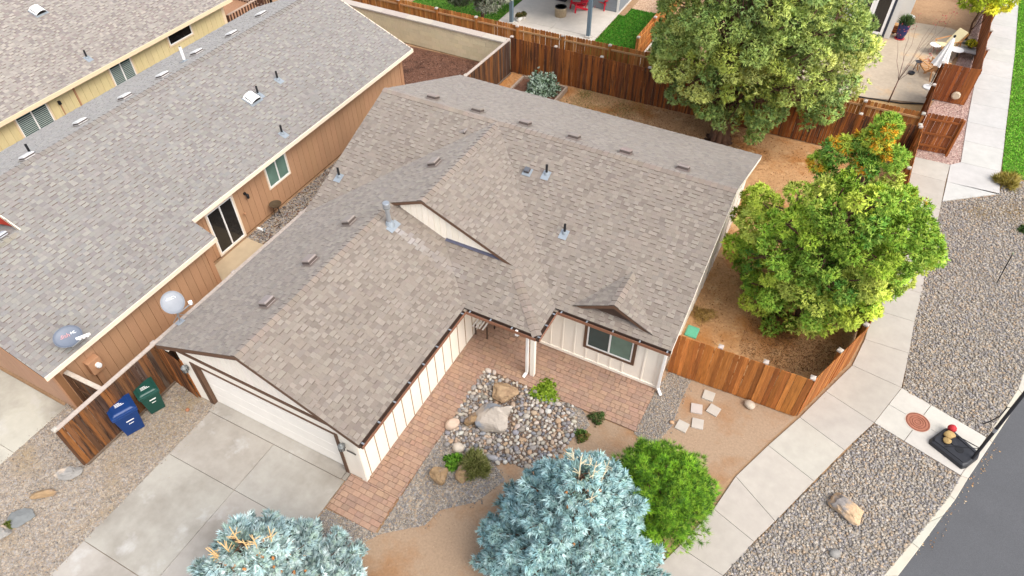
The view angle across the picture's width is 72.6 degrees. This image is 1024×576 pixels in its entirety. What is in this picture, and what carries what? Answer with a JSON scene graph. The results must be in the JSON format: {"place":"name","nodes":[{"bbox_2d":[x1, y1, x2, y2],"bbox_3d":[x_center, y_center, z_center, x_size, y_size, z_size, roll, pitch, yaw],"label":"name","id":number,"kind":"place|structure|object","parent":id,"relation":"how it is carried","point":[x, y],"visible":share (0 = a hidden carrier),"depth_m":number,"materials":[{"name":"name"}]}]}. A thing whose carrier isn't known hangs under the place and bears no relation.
{"place":"outdoors","nodes":[
{"label":"outdoors","id":0,"kind":"place"},
{"bbox_2d":[0,370,65,463],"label":"neighbour driveway","id":1,"kind":"structure","parent":0,"point":[26,410],"depth_m":21.05,"materials":[{"name":"concrete"}]},
{"bbox_2d":[0,0,232,151],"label":"house","id":2,"kind":"structure","parent":0,"point":[59,59],"depth_m":30.72,"materials":[{"name":"beige paint"}]},
{"bbox_2d":[13,103,56,137],"bbox_3d":[-19.834,-6.930,29.036,0.045,1.210,1.570,20,49,19],"label":"window","id":3,"kind":"structure","parent":2,"relation":"in","point":[38,118],"depth_m":28.97,"materials":[{"name":"grey glass"}]},
{"bbox_2d":[107,57,137,85],"bbox_3d":[-17.748,-9.829,31.807,0.045,1.250,1.310,20,49,19],"label":"window","id":4,"kind":"structure","parent":2,"relation":"in","point":[124,70],"depth_m":31.77,"materials":[{"name":"glass"}]},
{"bbox_2d":[166,24,193,47],"bbox_3d":[-16.109,-12.299,33.790,0.045,0.670,1.580,20,49,19],"label":"window","id":5,"kind":"structure","parent":2,"relation":"in","point":[179,36],"depth_m":33.84,"materials":[{"name":"black glass"}]},
{"bbox_2d":[50,401,350,575],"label":"driveway","id":6,"kind":"structure","parent":0,"point":[173,516],"depth_m":19.14,"materials":[{"name":"concrete"}]},
{"bbox_2d":[223,0,271,21],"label":"fence","id":7,"kind":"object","parent":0,"point":[234,9],"depth_m":38.83,"materials":[{"name":"brown wood"}]},
{"bbox_2d":[247,160,336,244],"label":"side yard gravel","id":8,"kind":"structure","parent":0,"point":[284,212],"depth_m":27.64,"materials":[{"name":"grey gravel"}]},
{"bbox_2d":[0,0,1023,575],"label":"ground","id":9,"kind":"structure","parent":0,"point":[930,12],"depth_m":30.10,"materials":[{"name":"grey concrete"}]},
{"bbox_2d":[0,364,216,575],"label":"gravel verge","id":10,"kind":"structure","parent":9,"relation":"on","point":[50,558],"depth_m":19.46,"materials":[{"name":"grey gravel"}]},
{"bbox_2d":[7,508,34,527],"bbox_3d":[-13.162,6.172,18.689,0.722,0.144,0.553,-5,46,-5],"label":"boulder","id":11,"kind":"object","parent":10,"relation":"on","point":[19,517],"visible":1,"depth_m":18.66,"materials":[{"name":"stone"}]},
{"bbox_2d":[29,489,56,498],"bbox_3d":[-12.864,5.648,19.117,0.756,0.279,0.219,-11,47,-11],"label":"boulder","id":12,"kind":"object","parent":10,"relation":"on","point":[43,493],"visible":1,"depth_m":19.04,"materials":[{"name":"beige stone"}]},
{"bbox_2d":[54,466,82,480],"bbox_3d":[-12.447,5.189,19.567,0.756,0.322,0.440,-11,47,-11],"label":"boulder","id":13,"kind":"object","parent":10,"relation":"on","point":[65,473],"visible":1,"depth_m":19.47,"materials":[{"name":"grey stone"}]},
{"bbox_2d":[63,370,110,409],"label":"fence","id":14,"kind":"object","parent":10,"relation":"on","point":[87,388],"visible":0.55,"depth_m":20.18,"materials":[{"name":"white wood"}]},
{"bbox_2d":[105,393,144,435],"bbox_3d":[-11.315,3.674,20.371,0.730,1.102,0.953,-32,54,-27],"label":"wheelie bin","id":15,"kind":"object","parent":10,"relation":"on","point":[124,415],"visible":0.69,"depth_m":19.99,"materials":[{"name":"blue plastic"}]},
{"bbox_2d":[133,376,164,413],"bbox_3d":[-10.870,3.229,20.882,0.620,0.984,0.773,-32,54,-27],"label":"wheelie bin","id":16,"kind":"object","parent":10,"relation":"on","point":[147,394],"visible":0.87,"depth_m":20.56,"materials":[{"name":"green plastic"}]},
{"bbox_2d":[88,387,244,482],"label":"dry grass","id":17,"kind":"structure","parent":9,"relation":"on","point":[160,432],"depth_m":20.53,"materials":[{"name":"beige plant"}]},
{"bbox_2d":[155,346,200,397],"bbox_3d":[-10.051,2.486,21.002,1.158,1.842,0.153,26,51,23],"label":"fence","id":18,"kind":"object","parent":9,"relation":"on","point":[174,365],"visible":0.88,"depth_m":20.90,"materials":[{"name":"brown wood"}]},
{"bbox_2d":[0,0,412,408],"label":"house","id":19,"kind":"structure","parent":9,"relation":"on","point":[126,205],"depth_m":24.11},
{"bbox_2d":[52,325,90,347],"bbox_3d":[-12.246,1.504,19.516,1.058,0.729,0.707,20,49,19],"label":"satellite dish","id":20,"kind":"object","parent":19,"relation":"attached to","point":[67,336],"visible":1,"depth_m":19.53,"materials":[{"name":"metal"}]},
{"bbox_2d":[204,195,246,256],"bbox_3d":[-10.457,-2.284,25.472,0.045,2.000,1.360,20,49,19],"label":"sliding glass door","id":21,"kind":"structure","parent":19,"relation":"in","point":[224,222],"depth_m":25.48,"materials":[{"name":"white paint"}]},
{"bbox_2d":[263,153,290,189],"bbox_3d":[-9.081,-4.551,26.938,0.045,1.080,1.230,20,49,19],"label":"window","id":22,"kind":"structure","parent":19,"relation":"in","point":[278,170],"depth_m":26.98,"materials":[{"name":"glass"}]},
{"bbox_2d":[215,238,262,280],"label":"side patio slab","id":23,"kind":"structure","parent":9,"relation":"on","point":[239,254],"depth_m":25.74,"materials":[{"name":"concrete"}]},
{"bbox_2d":[51,38,510,465],"bbox_3d":[-6.215,-3.573,26.855,0.389,1.840,25.239,21,50,20],"label":"fence","id":24,"kind":"object","parent":9,"relation":"on","point":[493,67],"visible":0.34,"depth_m":20.20,"materials":[{"name":"brown wood"}]},
{"bbox_2d":[342,0,510,68],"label":"retaining wall","id":25,"kind":"structure","parent":9,"relation":"on","point":[471,44],"depth_m":36.27,"materials":[{"name":"beige concrete"}]},
{"bbox_2d":[402,46,510,84],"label":"mulch ground","id":26,"kind":"structure","parent":9,"relation":"on","point":[440,58],"depth_m":35.74,"materials":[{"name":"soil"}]},
{"bbox_2d":[155,75,761,481],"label":"house","id":27,"kind":"structure","parent":9,"relation":"on","point":[387,269],"depth_m":21.01,"materials":[{"name":"grey"}]},
{"bbox_2d":[160,291,192,325],"bbox_3d":[-9.383,0.661,19.783,1.050,1.105,0.625,20,49,19],"label":"satellite dish","id":28,"kind":"object","parent":27,"relation":"attached to","point":[172,302],"visible":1,"depth_m":19.71,"materials":[{"name":"metal"}]},
{"bbox_2d":[202,370,343,464],"bbox_3d":[-6.794,3.585,19.844,4.960,1.928,0.068,20,49,19],"label":"garage door","id":29,"kind":"structure","parent":27,"relation":"in","point":[304,432],"depth_m":19.91,"materials":[{"name":"paint"}]},
{"bbox_2d":[583,325,637,365],"bbox_3d":[2.980,1.675,21.212,1.680,1.220,0.045,20,49,19],"label":"window","id":30,"kind":"structure","parent":27,"relation":"in","point":[601,342],"depth_m":21.30,"materials":[{"name":"white paint"}]},
{"bbox_2d":[408,0,521,30],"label":"artificial turf","id":31,"kind":"structure","parent":9,"relation":"on","point":[440,2],"depth_m":40.35,"materials":[{"name":"green plant"}]},
{"bbox_2d":[447,0,511,28],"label":"pine tree","id":32,"kind":"object","parent":9,"relation":"on","point":[482,7],"visible":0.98,"depth_m":35.82,"materials":[{"name":"green plant"}]},
{"bbox_2d":[326,322,654,532],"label":"paver walk","id":33,"kind":"structure","parent":9,"relation":"on","point":[616,398],"depth_m":21.33,"materials":[{"name":"brown brick"}]},
{"bbox_2d":[593,0,629,12],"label":"house","id":34,"kind":"structure","parent":9,"relation":"on","point":[616,6],"depth_m":39.84,"materials":[{"name":"grey paint"}]},
{"bbox_2d":[587,8,655,58],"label":"artificial turf","id":35,"kind":"structure","parent":9,"relation":"on","point":[640,16],"depth_m":38.28,"materials":[{"name":"green plant"}]},
{"bbox_2d":[352,0,925,145],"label":"fence","id":36,"kind":"object","parent":9,"relation":"on","point":[508,30],"visible":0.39,"depth_m":34.48,"materials":[{"name":"brown wood"}]},
{"bbox_2d":[634,1,680,58],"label":"fence","id":37,"kind":"object","parent":9,"relation":"on","point":[644,40],"visible":0.56,"depth_m":35.99,"materials":[{"name":"brown wood"}]},
{"bbox_2d":[510,35,922,159],"bbox_3d":[8.310,-8.785,31.803,18.607,1.890,0.337,18,49,17],"label":"fence","id":38,"kind":"object","parent":9,"relation":"on","point":[541,57],"visible":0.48,"depth_m":32.69,"materials":[{"name":"brown wood"}]},
{"bbox_2d":[797,322,869,415],"bbox_3d":[9.619,2.419,20.955,3.060,1.870,0.183,-33,54,-27],"label":"fence","id":39,"kind":"object","parent":9,"relation":"on","point":[834,368],"visible":1,"depth_m":20.80,"materials":[{"name":"brown wood"}]},
{"bbox_2d":[726,425,956,575],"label":"pebble strip","id":40,"kind":"object","parent":9,"relation":"on","point":[922,508],"visible":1,"depth_m":18.57,"materials":[{"name":"grey gravel"}]},
{"bbox_2d":[724,424,960,575],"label":"strip pebbles","id":41,"kind":"object","parent":40,"relation":"on","point":[861,549],"visible":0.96,"depth_m":18.67,"materials":[{"name":"grey gravel"}]},
{"bbox_2d":[827,492,863,525],"bbox_3d":[8.983,5.904,18.689,0.578,0.520,0.966,-28,52,-24],"label":"boulder","id":42,"kind":"object","parent":40,"relation":"on","point":[847,509],"visible":1,"depth_m":18.51,"materials":[{"name":"beige stone"}]},
{"bbox_2d":[831,0,915,38],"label":"house","id":43,"kind":"structure","parent":9,"relation":"on","point":[888,13],"depth_m":36.92,"materials":[{"name":"white paint"}]},
{"bbox_2d":[869,0,894,34],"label":"glass door","id":44,"kind":"structure","parent":43,"relation":"in","point":[882,9],"depth_m":36.81,"materials":[{"name":"white paint"}]},
{"bbox_2d":[846,100,922,111],"bbox_3d":[16.637,-8.739,33.046,5.825,0.001,0.854,8,46,8],"label":"planting strip","id":45,"kind":"object","parent":9,"relation":"on","point":[916,107],"visible":0.14,"depth_m":32.93,"materials":[{"name":"soil"}]},
{"bbox_2d":[888,5,957,102],"bbox_3d":[18.394,-10.756,31.857,1.969,4.589,1.449,20,49,19],"label":"sapling","id":46,"kind":"object","parent":45,"relation":"on","point":[912,57],"visible":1,"depth_m":31.85,"materials":[{"name":"brown plant"}]},
{"bbox_2d":[855,125,923,338],"bbox_3d":[13.725,-2.154,25.367,0.201,1.870,12.282,22,50,20],"label":"fence","id":47,"kind":"object","parent":9,"relation":"on","point":[907,170],"visible":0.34,"depth_m":27.34,"materials":[{"name":"brown wood"}]},
{"bbox_2d":[874,388,985,475],"bbox_3d":[12.311,4.218,20.559,2.545,0.118,1.813,35,56,29],"label":"manhole pad","id":48,"kind":"object","parent":9,"relation":"on","point":[899,407],"visible":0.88,"depth_m":20.62,"materials":[{"name":"concrete"}]},
{"bbox_2d":[904,412,930,432],"bbox_3d":[12.058,3.991,20.706,0.740,0.045,0.740,20,49,19],"label":"manhole cover","id":49,"kind":"object","parent":48,"relation":"on","point":[918,422],"visible":1,"depth_m":20.69,"materials":[{"name":"metal"}]},
{"bbox_2d":[929,391,1023,468],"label":"basketball stand","id":50,"kind":"object","parent":48,"relation":"on","point":[959,452],"visible":0.97,"depth_m":19.76,"materials":[{"name":"black plastic"}]},
{"bbox_2d":[920,61,945,122],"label":"fence","id":51,"kind":"object","parent":9,"relation":"on","point":[926,105],"visible":0.73,"depth_m":31.16,"materials":[{"name":"brown wood"}]},
{"bbox_2d":[915,7,984,164],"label":"pink gravel","id":52,"kind":"structure","parent":9,"relation":"on","point":[957,152],"depth_m":32.49,"materials":[{"name":"pink gravel"}]},
{"bbox_2d":[913,113,965,156],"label":"gate panel","id":53,"kind":"structure","parent":52,"relation":"on","point":[936,132],"depth_m":29.56,"materials":[{"name":"brown wood"}]},
{"bbox_2d":[932,63,981,104],"bbox_3d":[20.608,-9.455,32.432,1.565,1.838,0.281,17,48,16],"label":"fence","id":54,"kind":"object","parent":52,"relation":"on","point":[955,92],"visible":0.94,"depth_m":32.38,"materials":[{"name":"brown wood"}]},
{"bbox_2d":[966,4,994,98],"bbox_3d":[24.973,-13.808,36.592,0.193,1.890,14.388,22,50,20],"label":"fence","id":55,"kind":"object","parent":52,"relation":"on","point":[985,32],"visible":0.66,"depth_m":34.96,"materials":[{"name":"brown wood"}]},
{"bbox_2d":[884,374,1023,575],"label":"kerb","id":56,"kind":"structure","parent":9,"relation":"on","point":[901,562],"depth_m":18.80,"materials":[{"name":"grey concrete"}]},
{"bbox_2d":[903,182,1023,435],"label":"pebble strip","id":57,"kind":"object","parent":9,"relation":"on","point":[936,374],"visible":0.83,"depth_m":23.43,"materials":[{"name":"grey gravel"}]},
{"bbox_2d":[902,181,1023,435],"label":"strip pebbles","id":58,"kind":"object","parent":57,"relation":"on","point":[958,345],"visible":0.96,"depth_m":23.60,"materials":[{"name":"grey gravel"}]},
{"bbox_2d":[949,186,1023,226],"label":"dry grass","id":59,"kind":"structure","parent":57,"relation":"on","point":[978,207],"depth_m":27.48,"materials":[{"name":"beige plant"}]},
{"bbox_2d":[990,169,1023,190],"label":"grass clump","id":60,"kind":"object","parent":57,"relation":"on","point":[1011,181],"visible":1,"depth_m":28.44,"materials":[{"name":"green plant"}]},
{"bbox_2d":[555,4,566,17],"bbox_3d":[2.758,-15.676,39.410,0.673,0.530,0.680,20,49,19],"label":"fire pit","id":61,"kind":"object","parent":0,"point":[560,10],"visible":1,"depth_m":39.24,"materials":[{"name":"concrete"}]},
{"bbox_2d":[494,0,631,43],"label":"back patio","id":62,"kind":"structure","parent":0,"point":[540,15],"depth_m":39.32,"materials":[{"name":"concrete"}]},
{"bbox_2d":[508,0,592,38],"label":"patio cover","id":63,"kind":"object","parent":62,"relation":"on","point":[589,18],"visible":0.91,"depth_m":37.52,"materials":[{"name":"grey paint"}]},
{"bbox_2d":[354,368,793,575],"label":"front yard soil","id":64,"kind":"structure","parent":0,"point":[733,446],"depth_m":19.78,"materials":[{"name":"brown soil"}]},
{"bbox_2d":[186,507,369,575],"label":"blue spruce","id":65,"kind":"object","parent":64,"relation":"on","point":[249,544],"visible":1,"depth_m":14.12,"materials":[{"name":"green plant"}]},
{"bbox_2d":[318,374,508,545],"bbox_3d":[-2.048,5.199,19.624,3.081,0.001,6.942,33,54,28],"label":"gravel bed","id":66,"kind":"object","parent":64,"relation":"on","point":[476,495],"visible":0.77,"depth_m":19.09,"materials":[{"name":"gravel"}]},
{"bbox_2d":[429,466,447,485],"bbox_3d":[-2.055,5.166,19.357,0.533,0.449,0.480,16,48,15],"label":"boulder","id":67,"kind":"object","parent":66,"relation":"on","point":[438,475],"visible":1,"depth_m":19.24,"materials":[{"name":"brown stone"}]},
{"bbox_2d":[443,453,462,471],"bbox_3d":[-1.694,4.892,19.777,0.624,0.401,0.661,20,49,19],"label":"plant","id":68,"kind":"object","parent":66,"relation":"on","point":[453,460],"visible":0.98,"depth_m":19.71,"materials":[{"name":"green plant"}]},
{"bbox_2d":[455,465,469,483],"bbox_3d":[-1.391,5.153,19.416,0.396,0.400,0.463,34,55,28],"label":"boulder","id":69,"kind":"object","parent":66,"relation":"on","point":[459,475],"visible":0.84,"depth_m":19.34,"materials":[{"name":"brown stone"}]},
{"bbox_2d":[456,446,494,481],"bbox_3d":[-1.065,4.844,19.522,1.092,0.825,1.154,-11,47,-10],"label":"rosemary shrub","id":70,"kind":"object","parent":66,"relation":"on","point":[474,463],"visible":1,"depth_m":19.43,"materials":[{"name":"green plant"}]},
{"bbox_2d":[444,368,576,469],"bbox_3d":[0.024,4.054,20.655,3.580,0.170,3.104,20,49,19],"label":"rock bed","id":71,"kind":"object","parent":64,"relation":"on","point":[532,421],"visible":0.84,"depth_m":20.57,"materials":[{"name":"stone"}]},
{"bbox_2d":[445,418,459,430],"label":"boulder","id":72,"kind":"object","parent":71,"relation":"on","point":[452,424],"visible":1,"depth_m":20.47,"materials":[{"name":"beige stone"}]},
{"bbox_2d":[475,403,512,432],"bbox_3d":[-0.595,3.803,20.593,1.158,1.099,0.840,13,47,13],"label":"boulder","id":73,"kind":"object","parent":71,"relation":"on","point":[492,417],"visible":0.98,"depth_m":20.30,"materials":[{"name":"grey stone"}]},
{"bbox_2d":[492,382,518,402],"bbox_3d":[-0.189,3.225,21.345,0.849,0.562,0.752,12,47,11],"label":"boulder","id":74,"kind":"object","parent":71,"relation":"on","point":[503,392],"visible":1,"depth_m":21.14,"materials":[{"name":"beige stone"}]},
{"bbox_2d":[528,378,560,403],"bbox_3d":[1.091,3.167,21.518,1.031,0.258,1.059,20,49,19],"label":"ground cover","id":75,"kind":"object","parent":71,"relation":"on","point":[549,391],"visible":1,"depth_m":21.43,"materials":[{"name":"green plant"}]},
{"bbox_2d":[468,447,671,575],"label":"blue spruce","id":76,"kind":"object","parent":64,"relation":"on","point":[577,513],"visible":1,"depth_m":15.01,"materials":[{"name":"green plant"}]},
{"bbox_2d":[574,429,590,442],"bbox_3d":[2.021,4.294,20.331,0.509,0.325,0.533,20,49,19],"label":"plant","id":77,"kind":"object","parent":64,"relation":"on","point":[582,435],"visible":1,"depth_m":20.30,"materials":[{"name":"green plant"}]},
{"bbox_2d":[587,411,605,427],"bbox_3d":[2.575,3.840,20.796,0.588,0.290,0.526,-24,50,-21],"label":"plant","id":78,"kind":"object","parent":64,"relation":"on","point":[598,418],"visible":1,"depth_m":20.75,"materials":[{"name":"green plant"}]},
{"bbox_2d":[632,369,691,445],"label":"bed gravel","id":79,"kind":"structure","parent":64,"relation":"on","point":[673,403],"depth_m":21.10,"materials":[{"name":"grey gravel"}]},
{"bbox_2d":[610,435,721,557],"bbox_3d":[3.709,5.250,17.797,3.248,3.053,3.473,20,49,19],"label":"leafy shrub","id":80,"kind":"object","parent":64,"relation":"on","point":[668,492],"visible":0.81,"depth_m":17.01,"materials":[{"name":"green plant"}]},
{"bbox_2d":[632,0,682,12],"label":"gravel yard","id":81,"kind":"structure","parent":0,"point":[647,5],"depth_m":40.54,"materials":[{"name":"beige gravel"}]},
{"bbox_2d":[499,72,902,410],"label":"back yard ground","id":82,"kind":"structure","parent":0,"point":[707,334],"depth_m":25.04,"materials":[{"name":"soil"}]},
{"bbox_2d":[510,75,567,100],"bbox_3d":[1.203,-9.486,33.657,2.433,0.250,1.840,20,49,19],"label":"planter box","id":83,"kind":"object","parent":82,"relation":"on","point":[520,83],"visible":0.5,"depth_m":33.84,"materials":[{"name":"brown wood"}]},
{"bbox_2d":[525,67,561,97],"bbox_3d":[1.348,-9.720,33.153,1.878,1.470,1.867,20,49,19],"label":"sage shrub","id":84,"kind":"object","parent":83,"relation":"in","point":[541,84],"visible":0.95,"depth_m":33.05,"materials":[{"name":"green plant"}]},
{"bbox_2d":[566,87,659,121],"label":"patchy grass","id":85,"kind":"structure","parent":82,"relation":"on","point":[605,102],"depth_m":33.04,"materials":[{"name":"brown plant"}]},
{"bbox_2d":[684,325,699,338],"bbox_3d":[5.994,1.461,23.194,0.400,0.112,0.480,20,49,19],"label":"valve box","id":86,"kind":"object","parent":82,"relation":"on","point":[691,331],"visible":1,"depth_m":23.13,"materials":[{"name":"green plastic"}]},
{"bbox_2d":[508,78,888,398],"bbox_3d":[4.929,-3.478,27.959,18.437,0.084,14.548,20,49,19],"label":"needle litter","id":87,"kind":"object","parent":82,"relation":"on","point":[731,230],"visible":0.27,"depth_m":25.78,"materials":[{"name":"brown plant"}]},
{"bbox_2d":[690,305,717,327],"bbox_3d":[6.442,0.864,23.718,1.087,0.355,1.030,-24,50,-21],"label":"grass clump","id":88,"kind":"object","parent":82,"relation":"on","point":[706,317],"visible":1,"depth_m":23.65,"materials":[{"name":"brown plant"}]},
{"bbox_2d":[674,116,770,168],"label":"needle litter","id":89,"kind":"object","parent":82,"relation":"on","point":[690,117],"visible":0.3,"depth_m":31.36,"materials":[{"name":"brown plant"}]},
{"bbox_2d":[668,335,816,415],"bbox_3d":[6.746,2.561,20.831,3.997,1.870,0.183,19,49,18],"label":"fence","id":90,"kind":"object","parent":82,"relation":"on","point":[759,371],"visible":0.98,"depth_m":20.74,"materials":[{"name":"brown wood"}]},
{"bbox_2d":[645,0,885,145],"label":"juniper tree","id":91,"kind":"object","parent":82,"relation":"on","point":[757,52],"visible":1,"depth_m":26.28,"materials":[{"name":"green plant"}]},
{"bbox_2d":[739,300,844,375],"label":"needle litter","id":92,"kind":"object","parent":82,"relation":"on","point":[787,346],"visible":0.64,"depth_m":22.72,"materials":[{"name":"brown plant"}]},
{"bbox_2d":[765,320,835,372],"bbox_3d":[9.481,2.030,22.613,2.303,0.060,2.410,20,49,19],"label":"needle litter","id":93,"kind":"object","parent":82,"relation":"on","point":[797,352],"visible":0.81,"depth_m":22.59,"materials":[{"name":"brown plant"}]},
{"bbox_2d":[721,109,950,339],"bbox_3d":[9.660,-1.480,21.159,6.372,9.295,5.482,20,49,19],"label":"tree","id":94,"kind":"object","parent":82,"relation":"on","point":[837,258],"visible":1,"depth_m":19.29,"materials":[{"name":"green plant"}]},
{"bbox_2d":[701,145,841,372],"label":"dry grass","id":95,"kind":"structure","parent":0,"point":[742,282],"depth_m":24.23,"materials":[{"name":"brown plant"}]},
{"bbox_2d":[658,157,949,575],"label":"sidewalk","id":96,"kind":"structure","parent":0,"point":[775,479],"depth_m":20.30,"materials":[{"name":"concrete"}]},
{"bbox_2d":[796,23,971,102],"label":"stone patio","id":97,"kind":"structure","parent":0,"point":[882,76],"depth_m":35.36,"materials":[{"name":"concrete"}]},
{"bbox_2d":[894,13,915,40],"bbox_3d":[20.869,-13.916,37.018,1.038,1.400,1.077,20,49,19],"label":"plant pot","id":98,"kind":"object","parent":97,"relation":"on","point":[906,20],"visible":0.99,"depth_m":36.85,"materials":[{"name":"ceramic"}]},
{"bbox_2d":[917,57,950,81],"bbox_3d":[20.816,-11.001,34.499,0.770,0.980,1.490,-7,46,-6],"label":"deck chair","id":99,"kind":"object","parent":97,"relation":"on","point":[933,69],"visible":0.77,"depth_m":34.65,"materials":[{"name":"brown wood"}]},
{"bbox_2d":[923,35,955,90],"bbox_3d":[20.338,-10.726,33.081,0.713,2.614,0.698,-32,53,-27],"label":"parasol","id":100,"kind":"object","parent":97,"relation":"on","point":[944,54],"visible":0.89,"depth_m":32.81,"materials":[{"name":"white fabric"}]},
{"bbox_2d":[933,28,969,48],"bbox_3d":[22.721,-12.789,36.167,1.490,1.059,0.770,-14,48,-13],"label":"deck chair","id":101,"kind":"object","parent":97,"relation":"on","point":[960,33],"visible":0.71,"depth_m":36.05,"materials":[{"name":"beige fabric"}]},
{"bbox_2d":[957,0,1021,38],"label":"locust tree","id":102,"kind":"object","parent":97,"relation":"on","point":[994,6],"visible":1,"depth_m":35.50,"materials":[{"name":"yellow plant"}]},
{"bbox_2d":[898,398,1023,575],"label":"road","id":103,"kind":"structure","parent":0,"point":[983,534],"depth_m":18.54,"materials":[{"name":"grey asphalt"}]},
{"bbox_2d":[942,1,1018,201],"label":"sidewalk","id":104,"kind":"structure","parent":0,"point":[975,168],"depth_m":31.90,"materials":[{"name":"concrete"}]},
{"bbox_2d":[1002,0,1023,179],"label":"lawn","id":105,"kind":"structure","parent":0,"point":[1017,112],"depth_m":32.23,"materials":[{"name":"plant"}]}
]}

